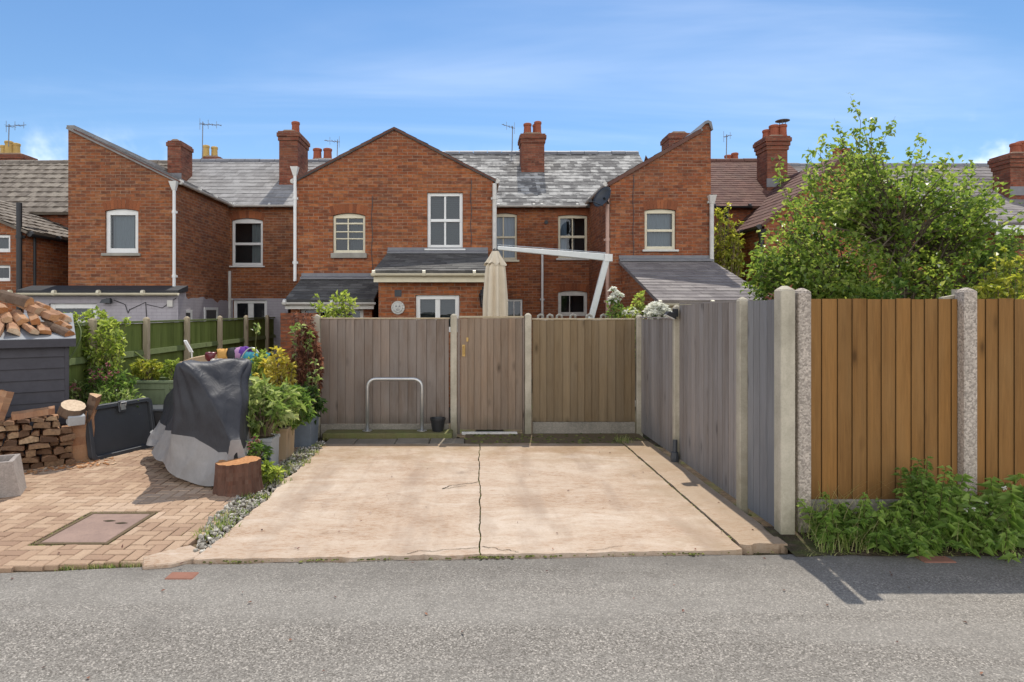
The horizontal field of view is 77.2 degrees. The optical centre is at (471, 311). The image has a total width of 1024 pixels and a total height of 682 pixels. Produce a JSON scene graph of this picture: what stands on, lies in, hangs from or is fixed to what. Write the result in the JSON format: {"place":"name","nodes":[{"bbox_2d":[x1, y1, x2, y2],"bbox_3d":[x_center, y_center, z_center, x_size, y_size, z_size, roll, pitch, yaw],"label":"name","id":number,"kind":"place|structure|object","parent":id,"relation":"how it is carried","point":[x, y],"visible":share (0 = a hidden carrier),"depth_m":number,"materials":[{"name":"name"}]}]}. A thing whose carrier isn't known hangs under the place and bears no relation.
{"place":"outdoors","nodes":[
{"label":"outdoors","id":0,"kind":"place"},
{"bbox_2d":[0,447,316,572],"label":"block paving","id":1,"kind":"structure","parent":0,"point":[46,503],"depth_m":6.06,"materials":[{"name":"beige brick"}]},
{"bbox_2d":[0,454,26,497],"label":"stone trough","id":2,"kind":"object","parent":1,"relation":"on","point":[12,480],"visible":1,"depth_m":6.45,"materials":[{"name":"grey stone"}]},
{"bbox_2d":[29,460,42,468],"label":"split log","id":3,"kind":"object","parent":1,"relation":"on","point":[39,464],"visible":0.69,"depth_m":7.60,"materials":[{"name":"brown wood"}]},
{"bbox_2d":[21,455,40,462],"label":"split log","id":4,"kind":"object","parent":3,"relation":"on","point":[35,459],"visible":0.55,"depth_m":7.53,"materials":[{"name":"brown wood"}]},
{"bbox_2d":[25,447,35,456],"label":"split log","id":5,"kind":"object","parent":4,"relation":"on","point":[30,453],"visible":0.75,"depth_m":7.53,"materials":[{"name":"brown wood"}]},
{"bbox_2d":[0,442,26,450],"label":"split log","id":6,"kind":"object","parent":5,"relation":"on","point":[20,447],"visible":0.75,"depth_m":7.45,"materials":[{"name":"brown wood"}]},
{"bbox_2d":[3,436,17,445],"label":"split log","id":7,"kind":"object","parent":6,"relation":"on","point":[11,442],"visible":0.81,"depth_m":7.45,"materials":[{"name":"brown wood"}]},
{"bbox_2d":[7,430,18,438],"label":"split log","id":8,"kind":"object","parent":7,"relation":"on","point":[12,434],"visible":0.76,"depth_m":7.48,"materials":[{"name":"brown wood"}]},
{"bbox_2d":[5,423,20,430],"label":"split log","id":9,"kind":"object","parent":8,"relation":"on","point":[16,427],"visible":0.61,"depth_m":7.48,"materials":[{"name":"brown wood"}]},
{"bbox_2d":[3,418,16,425],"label":"split log","id":10,"kind":"object","parent":9,"relation":"on","point":[8,421],"visible":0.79,"depth_m":7.42,"materials":[{"name":"brown wood"}]},
{"bbox_2d":[11,406,54,420],"bbox_3d":[-5.241,1.216,7.650,0.439,0.092,0.152,-6,4,-38],"label":"split log","id":11,"kind":"object","parent":10,"relation":"on","point":[31,413],"visible":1,"depth_m":7.61,"materials":[{"name":"brown wood"}]},
{"bbox_2d":[0,313,75,459],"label":"log shed","id":12,"kind":"structure","parent":1,"relation":"on","point":[34,371],"depth_m":7.99,"materials":[{"name":"grey wood"}]},
{"bbox_2d":[41,317,63,324],"bbox_3d":[-5.531,0.111,8.437,0.362,0.100,0.116,23,27,28],"label":"split log","id":13,"kind":"object","parent":12,"relation":"on","point":[59,322],"visible":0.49,"depth_m":8.36,"materials":[{"name":"brown wood"}]},
{"bbox_2d":[38,310,58,320],"bbox_3d":[-5.608,0.043,8.430,0.460,0.101,0.121,13,-5,31],"label":"split log","id":14,"kind":"object","parent":13,"relation":"on","point":[48,315],"visible":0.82,"depth_m":8.33,"materials":[{"name":"brown wood"}]},
{"bbox_2d":[11,303,46,314],"bbox_3d":[-5.856,-0.059,8.466,0.449,0.101,0.174,18,-1,19],"label":"split log","id":15,"kind":"object","parent":14,"relation":"on","point":[35,308],"visible":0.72,"depth_m":8.37,"materials":[{"name":"brown wood"}]},
{"bbox_2d":[0,290,34,306],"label":"split log","id":16,"kind":"object","parent":15,"relation":"on","point":[15,298],"visible":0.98,"depth_m":8.39,"materials":[{"name":"brown wood"}]},
{"bbox_2d":[42,455,63,466],"bbox_3d":[-5.110,1.823,7.809,0.211,0.086,0.327,1,0,-38],"label":"split log","id":17,"kind":"object","parent":1,"relation":"on","point":[59,462],"visible":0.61,"depth_m":7.69,"materials":[{"name":"brown wood"}]},
{"bbox_2d":[41,451,57,461],"bbox_3d":[-5.110,1.753,7.744,0.169,0.066,0.271,-3,5,-34],"label":"split log","id":18,"kind":"object","parent":17,"relation":"on","point":[49,457],"visible":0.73,"depth_m":7.65,"materials":[{"name":"brown wood"}]},
{"bbox_2d":[54,443,63,454],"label":"split log","id":19,"kind":"object","parent":18,"relation":"on","point":[58,449],"visible":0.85,"depth_m":7.69,"materials":[{"name":"brown wood"}]},
{"bbox_2d":[50,439,58,445],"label":"split log","id":20,"kind":"object","parent":19,"relation":"on","point":[53,443],"visible":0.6,"depth_m":7.72,"materials":[{"name":"brown wood"}]},
{"bbox_2d":[57,433,74,441],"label":"split log","id":21,"kind":"object","parent":20,"relation":"on","point":[65,437],"visible":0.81,"depth_m":7.73,"materials":[{"name":"brown wood"}]},
{"bbox_2d":[42,427,60,434],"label":"split log","id":22,"kind":"object","parent":21,"relation":"on","point":[52,431],"visible":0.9,"depth_m":7.65,"materials":[{"name":"brown wood"}]},
{"bbox_2d":[51,419,59,426],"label":"split log","id":23,"kind":"object","parent":22,"relation":"on","point":[55,423],"visible":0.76,"depth_m":7.72,"materials":[{"name":"brown wood"}]},
{"bbox_2d":[46,414,58,420],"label":"split log","id":24,"kind":"object","parent":23,"relation":"on","point":[52,417],"visible":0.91,"depth_m":7.71,"materials":[{"name":"brown wood"}]},
{"bbox_2d":[57,399,85,418],"bbox_3d":[-4.908,1.212,7.854,0.302,0.130,0.294,12,17,-33],"label":"split log","id":25,"kind":"object","parent":24,"relation":"on","point":[67,408],"visible":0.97,"depth_m":7.79,"materials":[{"name":"brown wood"}]},
{"bbox_2d":[70,410,94,461],"bbox_3d":[-4.878,1.553,7.993,0.115,0.632,0.267,5,3,41],"label":"split log","id":26,"kind":"object","parent":1,"relation":"on","point":[79,446],"visible":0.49,"depth_m":7.95,"materials":[{"name":"brown wood"}]},
{"bbox_2d":[69,378,95,403],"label":"leafy plant","id":27,"kind":"object","parent":1,"relation":"on","point":[75,389],"visible":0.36,"depth_m":8.95,"materials":[{"name":"green plant"}]},
{"bbox_2d":[33,513,155,545],"bbox_3d":[-3.240,1.901,5.560,0.600,0.058,0.800,0,0,0],"label":"manhole cover","id":28,"kind":"object","parent":1,"relation":"on","point":[98,529],"visible":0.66,"depth_m":5.50,"materials":[{"name":"metal"}]},
{"bbox_2d":[77,360,138,402],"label":"pink shrub","id":29,"kind":"object","parent":1,"relation":"on","point":[104,381],"visible":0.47,"depth_m":9.04,"materials":[{"name":"green plant"}]},
{"bbox_2d":[86,386,145,406],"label":"leafy plant","id":30,"kind":"object","parent":1,"relation":"on","point":[104,398],"visible":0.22,"depth_m":8.79,"materials":[{"name":"green plant"}]},
{"bbox_2d":[86,397,154,460],"bbox_3d":[-4.619,1.524,8.446,0.186,0.691,1.008,0,0,20],"label":"storage box lid","id":31,"kind":"object","parent":1,"relation":"on","point":[124,426],"visible":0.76,"depth_m":8.41,"materials":[{"name":"grey plastic"}]},
{"bbox_2d":[146,358,251,485],"bbox_3d":[-3.252,1.207,7.647,0.957,1.332,2.304,0,0,-41],"label":"covered motorcycle","id":32,"kind":"object","parent":1,"relation":"on","point":[199,431],"visible":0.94,"depth_m":6.93,"materials":[{"name":"black fabric"}]},
{"bbox_2d":[212,456,263,496],"bbox_3d":[-2.437,1.706,6.679,0.532,0.347,0.496,0,0,0],"label":"tree stump","id":33,"kind":"object","parent":1,"relation":"on","point":[233,478],"visible":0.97,"depth_m":6.50,"materials":[{"name":"brown wood"}]},
{"bbox_2d":[193,440,325,552],"bbox_3d":[-2.204,1.870,7.064,0.360,0.066,4.203,0,0,0],"label":"pebble strip","id":34,"kind":"object","parent":1,"relation":"on","point":[229,506],"visible":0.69,"depth_m":6.12,"materials":[{"name":"grey gravel"}]},
{"bbox_2d":[261,459,285,485],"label":"leafy plant","id":35,"kind":"object","parent":34,"relation":"on","point":[272,474],"visible":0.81,"depth_m":6.87,"materials":[{"name":"green plant"}]},
{"bbox_2d":[249,434,279,470],"bbox_3d":[-2.500,1.692,7.620,0.342,0.415,0.330,0,0,0],"label":"square planter","id":36,"kind":"object","parent":1,"relation":"on","point":[271,440],"visible":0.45,"depth_m":7.58,"materials":[{"name":"concrete"}]},
{"bbox_2d":[248,372,306,436],"bbox_3d":[-2.461,1.163,7.707,0.931,0.859,0.848,0,0,0],"label":"leafy shrub","id":37,"kind":"object","parent":36,"relation":"on","point":[273,405],"visible":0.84,"depth_m":7.57,"materials":[{"name":"green plant"}]},
{"bbox_2d":[251,345,297,390],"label":"yellow shrub","id":38,"kind":"object","parent":1,"relation":"on","point":[279,376],"visible":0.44,"depth_m":8.95,"materials":[{"name":"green plant"}]},
{"bbox_2d":[271,425,294,462],"bbox_3d":[-2.480,1.683,8.200,0.342,0.435,0.396,0,0,0],"label":"square planter","id":39,"kind":"object","parent":1,"relation":"on","point":[286,444],"visible":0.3,"depth_m":8.02,"materials":[{"name":"wood"}]},
{"bbox_2d":[276,383,316,434],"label":"leafy shrub","id":40,"kind":"object","parent":39,"relation":"on","point":[302,413],"visible":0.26,"depth_m":8.29,"materials":[{"name":"green plant"}]},
{"bbox_2d":[294,416,318,448],"bbox_3d":[-2.420,1.692,9.000,0.456,0.415,0.484,0,0,0],"label":"square planter","id":41,"kind":"object","parent":1,"relation":"on","point":[306,435],"visible":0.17,"depth_m":8.78,"materials":[{"name":"grey metal"}]},
{"bbox_2d":[296,383,327,424],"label":"leafy plant","id":42,"kind":"object","parent":41,"relation":"on","point":[318,405],"visible":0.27,"depth_m":8.96,"materials":[{"name":"green plant"}]},
{"bbox_3d":[-2.420,1.780,7.150,0.346,0.240,0.340,0,0,0],"label":"plant pot","id":43,"kind":"object","parent":1,"relation":"on","visible":0},
{"bbox_2d":[246,433,273,461],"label":"leafy plant","id":44,"kind":"object","parent":43,"relation":"on","point":[259,446],"visible":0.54,"depth_m":7.09,"materials":[{"name":"green plant"}]},
{"bbox_2d":[194,444,479,563],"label":"concrete slab","id":45,"kind":"structure","parent":0,"point":[350,486],"depth_m":5.97,"materials":[{"name":"beige concrete"}]},
{"bbox_2d":[28,433,773,562],"bbox_3d":[-0.505,1.883,7.333,6.200,0.023,5.075,0,0,0],"label":"moss","id":46,"kind":"object","parent":45,"relation":"on","point":[527,556],"visible":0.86,"depth_m":5.74,"materials":[{"name":"green plant"}]},
{"bbox_2d":[326,438,463,443],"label":"paving","id":47,"kind":"structure","parent":0,"point":[406,441],"depth_m":9.23,"materials":[{"name":"beige concrete"}]},
{"bbox_2d":[0,554,1023,681],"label":"road","id":48,"kind":"structure","parent":0,"point":[743,618],"depth_m":3.92,"materials":[{"name":"grey asphalt"}]},
{"bbox_2d":[763,526,1023,555],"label":"verge","id":49,"kind":"structure","parent":48,"relation":"on","point":[797,543],"depth_m":5.06,"materials":[{"name":"soil"}]},
{"bbox_2d":[796,491,876,549],"bbox_3d":[2.955,1.702,5.206,0.507,0.410,0.524,0,0,0],"label":"weed clump","id":50,"kind":"object","parent":49,"relation":"on","point":[827,519],"visible":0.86,"depth_m":5.15,"materials":[{"name":"green plant"}]},
{"bbox_2d":[837,492,926,548],"bbox_3d":[3.265,1.694,5.172,0.616,0.485,0.424,0,0,-13],"label":"weed clump","id":51,"kind":"object","parent":49,"relation":"on","point":[882,516],"visible":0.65,"depth_m":5.11,"materials":[{"name":"green plant"}]},
{"bbox_2d":[792,478,1023,557],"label":"verge grass","id":52,"kind":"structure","parent":49,"relation":"on","point":[845,545],"depth_m":5.05,"materials":[{"name":"green plant"}]},
{"bbox_2d":[864,515,973,560],"bbox_3d":[3.460,1.773,5.009,0.752,0.310,0.525,0,0,15],"label":"weed clump","id":53,"kind":"object","parent":49,"relation":"on","point":[920,544],"visible":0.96,"depth_m":4.95,"materials":[{"name":"green plant"}]},
{"bbox_2d":[880,456,976,540],"bbox_3d":[3.677,1.544,5.182,0.756,0.717,0.472,0,0,23],"label":"weed clump","id":54,"kind":"object","parent":49,"relation":"on","point":[919,487],"visible":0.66,"depth_m":5.14,"materials":[{"name":"green plant"}]},
{"bbox_2d":[903,473,990,550],"bbox_3d":[3.836,1.596,5.192,0.623,0.612,0.590,0,0,0],"label":"weed clump","id":55,"kind":"object","parent":49,"relation":"on","point":[961,504],"visible":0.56,"depth_m":5.09,"materials":[{"name":"green plant"}]},
{"bbox_2d":[938,515,1023,562],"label":"weed clump","id":56,"kind":"object","parent":49,"relation":"on","point":[1003,542],"visible":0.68,"depth_m":4.92,"materials":[{"name":"green plant"}]},
{"bbox_2d":[940,494,1023,548],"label":"weed clump","id":57,"kind":"object","parent":49,"relation":"on","point":[980,519],"visible":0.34,"depth_m":5.03,"materials":[{"name":"green plant"}]},
{"bbox_2d":[974,473,1023,547],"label":"weed clump","id":58,"kind":"object","parent":49,"relation":"on","point":[1011,497],"visible":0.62,"depth_m":5.06,"materials":[{"name":"green plant"}]},
{"bbox_2d":[0,0,1023,162],"label":"sky","id":59,"kind":"structure","parent":0,"point":[139,76],"materials":[{"name":"blue"}]},
{"bbox_2d":[200,400,909,554],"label":"ground","id":60,"kind":"structure","parent":0,"point":[754,516],"depth_m":7.35,"materials":[{"name":"soil"}]},
{"bbox_2d":[0,140,166,312],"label":"terraced house","id":61,"kind":"structure","parent":60,"relation":"on","point":[33,221],"depth_m":16.66,"materials":[{"name":"brick"}]},
{"bbox_2d":[63,305,130,354],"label":"variegated shrub","id":62,"kind":"object","parent":60,"relation":"on","point":[88,314],"visible":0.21,"depth_m":9.86,"materials":[{"name":"green plant"}]},
{"bbox_2d":[81,316,127,391],"bbox_3d":[-5.397,0.999,9.407,0.676,1.846,0.571,0,0,0],"label":"variegated shrub","id":63,"kind":"object","parent":60,"relation":"on","point":[113,346],"visible":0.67,"depth_m":9.31,"materials":[{"name":"green plant"}]},
{"bbox_2d":[7,121,331,364],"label":"terraced house","id":64,"kind":"structure","parent":60,"relation":"on","point":[182,235],"depth_m":15.41,"materials":[{"name":"brown brick"}]},
{"bbox_2d":[50,304,96,321],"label":"window","id":65,"kind":"structure","parent":64,"relation":"in","point":[79,308],"depth_m":14.65,"materials":[{"name":"white plastic"}]},
{"bbox_2d":[101,209,140,255],"bbox_3d":[-8.210,-1.843,15.080,0.900,1.106,0.280,0,0,0],"label":"window","id":66,"kind":"structure","parent":64,"relation":"in","point":[125,220],"depth_m":15.10,"materials":[{"name":"white plastic"}]},
{"bbox_2d":[229,219,264,266],"bbox_3d":[-6.423,-1.954,18.380,1.011,1.402,0.280,0,0,0],"label":"window","id":67,"kind":"structure","parent":64,"relation":"in","point":[257,225],"depth_m":18.35,"materials":[{"name":"white plastic"}]},
{"bbox_2d":[234,300,266,319],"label":"window","id":68,"kind":"structure","parent":64,"relation":"in","point":[250,302],"depth_m":18.35,"materials":[{"name":"white plastic"}]},
{"bbox_2d":[142,545,199,569],"bbox_3d":[-2.299,1.908,4.891,0.325,0.085,0.435,0,0,45],"label":"concrete patch","id":69,"kind":"object","parent":60,"relation":"on","point":[175,557],"visible":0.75,"depth_m":4.83,"materials":[{"name":"beige concrete"}]},
{"bbox_2d":[69,315,275,399],"bbox_3d":[-5.598,1.150,13.400,0.165,2.100,9.600,0,0,0],"label":"green fence","id":70,"kind":"object","parent":60,"relation":"on","point":[148,339],"visible":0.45,"depth_m":12.17,"materials":[{"name":"green wood"}]},
{"bbox_2d":[132,377,252,403],"bbox_3d":[-4.047,1.467,9.750,2.029,0.867,0.540,0,0,0],"label":"long planter","id":71,"kind":"object","parent":60,"relation":"on","point":[154,390],"visible":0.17,"depth_m":9.52,"materials":[{"name":"plastic"}]},
{"bbox_2d":[128,358,163,379],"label":"planter shrub","id":72,"kind":"object","parent":71,"relation":"on","point":[139,369],"visible":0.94,"depth_m":9.67,"materials":[{"name":"green plant"}]},
{"bbox_2d":[280,313,318,384],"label":"garden wall","id":73,"kind":"structure","parent":60,"relation":"on","point":[286,337],"depth_m":13.20,"materials":[{"name":"brick"}]},
{"bbox_2d":[289,321,324,396],"bbox_3d":[-2.433,0.978,9.400,0.545,1.688,0.505,0,0,0],"label":"rusty conifer","id":74,"kind":"object","parent":60,"relation":"on","point":[301,361],"visible":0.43,"depth_m":9.28,"materials":[{"name":"red plant"}]},
{"bbox_2d":[309,289,358,317],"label":"lime shrub","id":75,"kind":"object","parent":60,"relation":"on","point":[334,310],"visible":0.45,"depth_m":10.82,"materials":[{"name":"green plant"}]},
{"bbox_2d":[282,127,393,320],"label":"terraced house","id":76,"kind":"structure","parent":60,"relation":"on","point":[343,221],"depth_m":15.00,"materials":[{"name":"red brick"}]},
{"bbox_2d":[331,214,366,257],"bbox_3d":[-2.880,-1.768,15.080,0.840,1.056,0.280,0,0,0],"label":"window","id":77,"kind":"structure","parent":76,"relation":"in","point":[357,223],"depth_m":15.05,"materials":[{"name":"clear glass"}]},
{"bbox_2d":[59,435,636,570],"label":"grass tufts","id":78,"kind":"object","parent":60,"relation":"on","point":[250,497],"visible":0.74,"depth_m":5.91,"materials":[{"name":"green plant"}]},
{"bbox_2d":[312,314,456,437],"bbox_3d":[-1.351,1.120,9.890,2.243,2.160,0.111,0,0,1],"label":"garden fence","id":79,"kind":"object","parent":60,"relation":"on","point":[358,354],"visible":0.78,"depth_m":9.89,"materials":[{"name":"wood"}]},
{"bbox_2d":[322,429,452,440],"bbox_3d":[-1.254,1.865,9.635,1.925,0.110,0.330,0,0,0],"label":"timber sleeper","id":80,"kind":"object","parent":60,"relation":"on","point":[328,434],"visible":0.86,"depth_m":9.47,"materials":[{"name":"brown wood"}]},
{"bbox_2d":[362,377,426,431],"bbox_3d":[-1.166,1.499,9.660,0.974,1.002,0.146,0,0,0],"label":"cycle hoop","id":81,"kind":"object","parent":80,"relation":"on","point":[421,429],"visible":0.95,"depth_m":9.64,"materials":[{"name":"metal"}]},
{"bbox_2d":[371,121,546,406],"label":"terraced house","id":82,"kind":"structure","parent":60,"relation":"on","point":[459,216],"depth_m":15.00,"materials":[{"name":"red brick"}]},
{"bbox_2d":[416,295,458,331],"bbox_3d":[-0.696,0.052,13.101,0.883,0.753,0.162,0,0,0],"label":"window","id":83,"kind":"structure","parent":82,"relation":"in","point":[437,309],"depth_m":13.16,"materials":[{"name":"white plastic"}]},
{"bbox_2d":[424,193,464,249],"bbox_3d":[-0.630,-2.098,15.076,0.960,1.356,0.272,0,0,0],"label":"window","id":84,"kind":"structure","parent":82,"relation":"in","point":[444,213],"depth_m":15.19,"materials":[{"name":"white plastic"}]},
{"bbox_2d":[497,213,518,261],"bbox_3d":[0.958,-2.103,18.380,0.791,1.398,0.280,0,0,0],"label":"window","id":85,"kind":"structure","parent":82,"relation":"in","point":[506,227],"depth_m":18.48,"materials":[{"name":"white glass"}]},
{"bbox_2d":[457,316,523,434],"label":"garden gate","id":86,"kind":"structure","parent":60,"relation":"on","point":[490,372],"depth_m":9.88,"materials":[{"name":"brown wood"}]},
{"bbox_2d":[483,244,612,317],"bbox_3d":[1.340,0.349,11.500,2.349,3.102,0.510,0,0,0],"label":"parasol","id":87,"kind":"object","parent":60,"relation":"on","point":[495,298],"visible":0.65,"depth_m":11.45,"materials":[{"name":"beige fabric"}]},
{"bbox_2d":[524,313,642,436],"bbox_3d":[1.720,1.115,9.877,1.809,2.170,0.115,0,0,0],"label":"garden fence","id":88,"kind":"object","parent":60,"relation":"on","point":[579,375],"visible":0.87,"depth_m":9.89,"materials":[{"name":"wood"}]},
{"bbox_2d":[604,286,625,317],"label":"rose bush","id":89,"kind":"object","parent":60,"relation":"on","point":[613,302],"visible":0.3,"depth_m":10.54,"materials":[{"name":"green plant"}]},
{"bbox_2d":[534,120,768,340],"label":"terraced house","id":90,"kind":"structure","parent":60,"relation":"on","point":[650,226],"depth_m":15.50,"materials":[{"name":"red brick"}]},
{"bbox_2d":[556,215,588,259],"bbox_3d":[2.885,-2.103,18.380,0.962,1.300,0.280,0,0,0],"label":"window","id":91,"kind":"structure","parent":90,"relation":"in","point":[562,220],"depth_m":18.36,"materials":[{"name":"white glass"}]},
{"bbox_2d":[558,291,586,315],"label":"window","id":92,"kind":"structure","parent":90,"relation":"in","point":[566,293],"depth_m":18.35,"materials":[{"name":"white paint"}]},
{"bbox_2d":[642,209,678,251],"bbox_3d":[4.562,-1.957,15.580,0.874,1.038,0.280,0,0,0],"label":"window","id":93,"kind":"structure","parent":90,"relation":"in","point":[657,227],"depth_m":15.68,"materials":[{"name":"clear glass"}]},
{"bbox_2d":[642,301,671,318],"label":"rose bush","id":94,"kind":"object","parent":60,"relation":"on","point":[655,309],"visible":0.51,"depth_m":10.29,"materials":[{"name":"white plant"}]},
{"bbox_2d":[622,441,787,554],"bbox_3d":[2.337,1.908,7.164,0.387,0.084,4.118,0,0,0],"label":"concrete strip","id":95,"kind":"object","parent":60,"relation":"on","point":[730,519],"visible":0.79,"depth_m":6.14,"materials":[{"name":"beige concrete"}]},
{"bbox_2d":[640,286,794,534],"bbox_3d":[2.613,0.994,7.569,0.172,2.413,4.462,0,0,0],"label":"side fence","id":96,"kind":"object","parent":60,"relation":"on","point":[765,410],"visible":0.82,"depth_m":5.83,"materials":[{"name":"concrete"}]},
{"bbox_2d":[679,301,735,498],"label":"side gate","id":97,"kind":"structure","parent":96,"relation":"attached to","point":[707,390],"depth_m":6.96,"materials":[{"name":"grey wood"}]},
{"bbox_2d":[714,202,745,278],"bbox_3d":[6.599,-0.461,16.632,1.046,4.768,1.122,0,0,0],"label":"golden tree","id":98,"kind":"object","parent":60,"relation":"on","point":[725,258],"visible":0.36,"depth_m":16.41,"materials":[{"name":"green plant"}]},
{"bbox_2d":[648,119,926,297],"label":"terraced house","id":99,"kind":"structure","parent":60,"relation":"on","point":[748,188],"depth_m":18.56,"materials":[{"name":"brick"}]},
{"bbox_2d":[740,92,1023,300],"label":"leafy tree","id":100,"kind":"object","parent":60,"relation":"on","point":[889,231],"visible":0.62,"depth_m":8.25,"materials":[{"name":"green plant"}]},
{"bbox_2d":[843,276,929,298],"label":"evergreen shrub","id":101,"kind":"object","parent":60,"relation":"on","point":[899,283],"visible":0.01,"depth_m":7.81,"materials":[{"name":"green plant"}]},
{"bbox_2d":[788,141,1023,287],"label":"terraced house","id":102,"kind":"structure","parent":60,"relation":"on","point":[1008,168],"depth_m":18.97,"materials":[{"name":"brick"}]},
{"bbox_2d":[795,288,1023,531],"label":"lane fence","id":103,"kind":"object","parent":60,"relation":"on","point":[884,388],"visible":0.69,"depth_m":5.45,"materials":[{"name":"wood"}]},
{"bbox_2d":[969,246,1023,298],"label":"golden shrub","id":104,"kind":"object","parent":60,"relation":"on","point":[985,290],"visible":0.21,"depth_m":6.90,"materials":[{"name":"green plant"}]},
{"bbox_2d":[465,433,646,443],"bbox_3d":[1.230,1.888,9.428,2.660,0.011,0.864,0,0,0],"label":"earth strip","id":105,"kind":"object","parent":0,"point":[570,438],"visible":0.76,"depth_m":9.48,"materials":[{"name":"brown soil"}]},
{"bbox_2d":[479,443,741,558],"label":"concrete slab","id":106,"kind":"structure","parent":0,"point":[649,511],"depth_m":6.06,"materials":[{"name":"beige concrete"}]},
{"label":"split log","id":107,"kind":"object","parent":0,"visible":0},
{"bbox_2d":[0,389,13,425],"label":"split log","id":108,"kind":"object","parent":107,"relation":"on","point":[6,397],"visible":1,"depth_m":7.48,"materials":[{"name":"brown wood"}]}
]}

